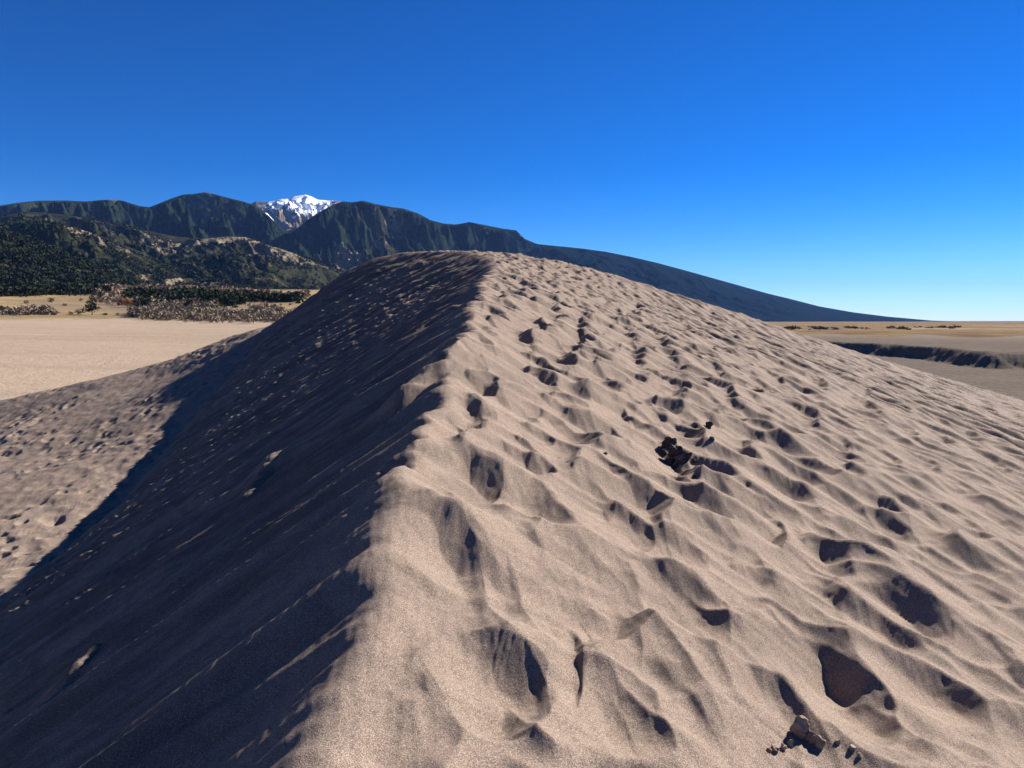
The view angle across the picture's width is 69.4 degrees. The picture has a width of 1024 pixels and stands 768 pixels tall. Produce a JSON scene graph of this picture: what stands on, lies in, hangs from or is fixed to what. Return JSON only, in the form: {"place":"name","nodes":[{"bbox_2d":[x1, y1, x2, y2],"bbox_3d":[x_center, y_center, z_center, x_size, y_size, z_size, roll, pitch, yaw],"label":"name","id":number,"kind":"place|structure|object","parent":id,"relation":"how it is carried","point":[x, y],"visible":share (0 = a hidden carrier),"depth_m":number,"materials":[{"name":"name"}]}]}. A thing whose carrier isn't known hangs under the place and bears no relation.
{"place":"outdoors","nodes":[
{"label":"outdoors","id":0,"kind":"place"},
{"bbox_2d":[0,239,89,286],"bbox_3d":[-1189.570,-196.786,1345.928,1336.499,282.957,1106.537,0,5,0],"label":"forested hill","id":1,"kind":"structure","parent":0,"point":[9,242],"depth_m":1260.27,"materials":[{"name":"green plant"}]},
{"bbox_2d":[0,229,142,286],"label":"forest","id":2,"kind":"object","parent":1,"relation":"on","point":[54,264],"visible":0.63,"depth_m":1204.06,"materials":[{"name":"green plant"}]},
{"bbox_2d":[0,220,231,286],"bbox_3d":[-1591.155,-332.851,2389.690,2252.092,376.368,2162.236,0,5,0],"label":"foothill","id":3,"kind":"structure","parent":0,"point":[85,246],"depth_m":1996.01,"materials":[{"name":"grey stone"}]},
{"bbox_2d":[0,218,271,288],"bbox_3d":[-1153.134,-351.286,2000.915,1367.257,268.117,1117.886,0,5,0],"label":"forest","id":4,"kind":"object","parent":3,"relation":"on","point":[157,277],"visible":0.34,"depth_m":2083.45,"materials":[{"name":"green plant"}]},
{"bbox_2d":[0,212,342,289],"bbox_3d":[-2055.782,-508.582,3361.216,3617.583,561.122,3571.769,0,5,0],"label":"foothill","id":5,"kind":"structure","parent":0,"point":[222,244],"depth_m":2948.91,"materials":[{"name":"grey stone"}]},
{"bbox_2d":[0,210,345,289],"bbox_3d":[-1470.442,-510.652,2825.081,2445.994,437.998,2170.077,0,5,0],"label":"forest","id":6,"kind":"object","parent":5,"relation":"on","point":[232,266],"visible":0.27,"depth_m":2858.50,"materials":[{"name":"green plant"}]},
{"bbox_2d":[251,195,340,232],"bbox_3d":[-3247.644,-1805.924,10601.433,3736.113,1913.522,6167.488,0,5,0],"label":"snow mountain","id":7,"kind":"structure","parent":0,"point":[291,214],"depth_m":10027.90,"materials":[{"name":"white snow"}]},
{"bbox_2d":[0,192,931,321],"bbox_3d":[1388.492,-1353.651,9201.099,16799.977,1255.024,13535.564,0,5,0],"label":"mountain range","id":8,"kind":"structure","parent":0,"point":[344,235],"depth_m":6054.53,"materials":[{"name":"stone"}]},
{"bbox_2d":[0,250,1023,767],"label":"sand dune","id":9,"kind":"structure","parent":0,"point":[398,510],"depth_m":5.36,"materials":[{"name":"beige sand"}]},
{"bbox_2d":[658,449,667,455],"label":"sand clod","id":10,"kind":"object","parent":9,"relation":"on","point":[663,452],"visible":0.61,"depth_m":7.60,"materials":[{"name":"sand"}]},
{"bbox_2d":[661,437,676,447],"bbox_3d":[1.667,0.630,7.767,0.141,0.145,0.175,12,-12,-43],"label":"sand clod","id":11,"kind":"object","parent":9,"relation":"on","point":[667,442],"visible":0.75,"depth_m":7.73,"materials":[{"name":"sand"}]},
{"bbox_2d":[665,457,674,465],"bbox_3d":[1.570,0.785,7.363,0.101,0.118,0.106,-4,7,-42],"label":"sand clod","id":12,"kind":"object","parent":9,"relation":"on","point":[669,461],"visible":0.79,"depth_m":7.32,"materials":[{"name":"sand"}]},
{"bbox_2d":[667,444,683,457],"bbox_3d":[1.638,0.687,7.429,0.172,0.167,0.173,4,-3,29],"label":"sand clod","id":13,"kind":"object","parent":9,"relation":"on","point":[674,451],"visible":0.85,"depth_m":7.38,"materials":[{"name":"sand"}]},
{"bbox_2d":[676,459,688,464],"bbox_3d":[1.681,0.772,7.280,0.131,0.083,0.106,-3,11,-41],"label":"sand clod","id":14,"kind":"object","parent":9,"relation":"on","point":[681,461],"visible":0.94,"depth_m":7.25,"materials":[{"name":"sand"}]},
{"bbox_2d":[684,452,692,458],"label":"sand clod","id":15,"kind":"object","parent":9,"relation":"on","point":[687,455],"visible":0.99,"depth_m":7.29,"materials":[{"name":"sand"}]},
{"bbox_2d":[706,421,712,428],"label":"sand clod","id":16,"kind":"object","parent":9,"relation":"on","point":[709,424],"visible":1,"depth_m":8.95,"materials":[{"name":"sand"}]},
{"bbox_2d":[770,744,779,751],"bbox_3d":[1.016,1.411,2.853,0.034,0.032,0.039,-2,5,-18],"label":"sand clod","id":17,"kind":"object","parent":9,"relation":"on","point":[774,747],"visible":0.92,"depth_m":2.85,"materials":[{"name":"beige sand"}]},
{"bbox_2d":[781,743,786,750],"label":"sand clod","id":18,"kind":"object","parent":9,"relation":"on","point":[783,747],"visible":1,"depth_m":2.87,"materials":[{"name":"beige sand"}]},
{"bbox_2d":[787,739,793,747],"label":"sand clod","id":19,"kind":"object","parent":9,"relation":"on","point":[790,742],"visible":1,"depth_m":2.92,"materials":[{"name":"beige sand"}]},
{"bbox_2d":[789,715,809,739],"bbox_3d":[1.169,1.406,3.002,0.072,0.122,0.069,3,11,-31],"label":"sand clod","id":20,"kind":"object","parent":9,"relation":"on","point":[800,727],"visible":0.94,"depth_m":2.98,"materials":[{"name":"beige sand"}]},
{"bbox_2d":[805,730,815,743],"bbox_3d":[1.203,1.424,2.981,0.046,0.067,0.055,-2,5,-19],"label":"sand clod","id":21,"kind":"object","parent":9,"relation":"on","point":[809,737],"visible":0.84,"depth_m":2.96,"materials":[{"name":"beige sand"}]},
{"bbox_2d":[812,734,825,749],"bbox_3d":[1.223,1.426,2.950,0.039,0.061,0.056,-4,15,-38],"label":"sand clod","id":22,"kind":"object","parent":9,"relation":"on","point":[819,741],"visible":1,"depth_m":2.93,"materials":[{"name":"beige sand"}]},
{"bbox_2d":[849,744,855,750],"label":"sand clod","id":23,"kind":"object","parent":9,"relation":"on","point":[852,747],"visible":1,"depth_m":2.92,"materials":[{"name":"beige sand"}]},
{"bbox_2d":[0,287,1023,400],"bbox_3d":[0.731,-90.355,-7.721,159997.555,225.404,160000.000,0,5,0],"label":"ground","id":24,"kind":"structure","parent":0,"point":[43,352],"depth_m":281.09,"materials":[{"name":"beige sand"}]},
{"bbox_2d":[0,303,58,315],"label":"brush thicket","id":25,"kind":"object","parent":24,"relation":"on","point":[46,309],"visible":1,"depth_m":497.86,"materials":[{"name":"plant"}]},
{"bbox_2d":[0,281,114,296],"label":"evergreen woodland","id":26,"kind":"object","parent":24,"relation":"on","point":[73,288],"visible":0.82,"depth_m":726.84,"materials":[{"name":"green plant"}]},
{"bbox_2d":[80,292,100,314],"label":"pine tree","id":27,"kind":"object","parent":24,"relation":"on","point":[92,305],"visible":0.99,"depth_m":514.76,"materials":[{"name":"green plant"}]},
{"bbox_2d":[122,297,132,305],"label":"cottonwood tree","id":28,"kind":"object","parent":24,"relation":"on","point":[127,302],"visible":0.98,"depth_m":615.33,"materials":[{"name":"brown plant"}]},
{"bbox_2d":[49,282,310,298],"bbox_3d":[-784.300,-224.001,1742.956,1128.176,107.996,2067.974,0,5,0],"label":"russet scrub","id":29,"kind":"object","parent":24,"relation":"on","point":[118,288],"visible":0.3,"depth_m":981.52,"materials":[{"name":"brown plant"}]},
{"bbox_2d":[121,285,248,307],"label":"evergreen woodland","id":30,"kind":"object","parent":24,"relation":"on","point":[225,299],"visible":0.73,"depth_m":671.68,"materials":[{"name":"green plant"}]},
{"bbox_2d":[93,288,284,310],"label":"cottonwood grove","id":31,"kind":"object","parent":24,"relation":"on","point":[176,303],"visible":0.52,"depth_m":624.47,"materials":[{"name":"plant"}]},
{"bbox_2d":[127,304,294,323],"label":"brush thicket","id":32,"kind":"object","parent":24,"relation":"on","point":[169,313],"visible":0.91,"depth_m":474.58,"materials":[{"name":"plant"}]},
{"bbox_2d":[182,286,303,302],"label":"evergreen woodland","id":33,"kind":"object","parent":24,"relation":"on","point":[272,296],"visible":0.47,"depth_m":724.46,"materials":[{"name":"green plant"}]},
{"bbox_2d":[784,325,960,329],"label":"red shrub belt","id":34,"kind":"object","parent":24,"relation":"on","point":[792,327],"visible":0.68,"depth_m":1045.99,"materials":[{"name":"brown plant"}]},
{"bbox_2d":[0,0,1023,320],"label":"sky","id":35,"kind":"structure","parent":0,"point":[857,156],"materials":[{"name":"blue"}]}
]}

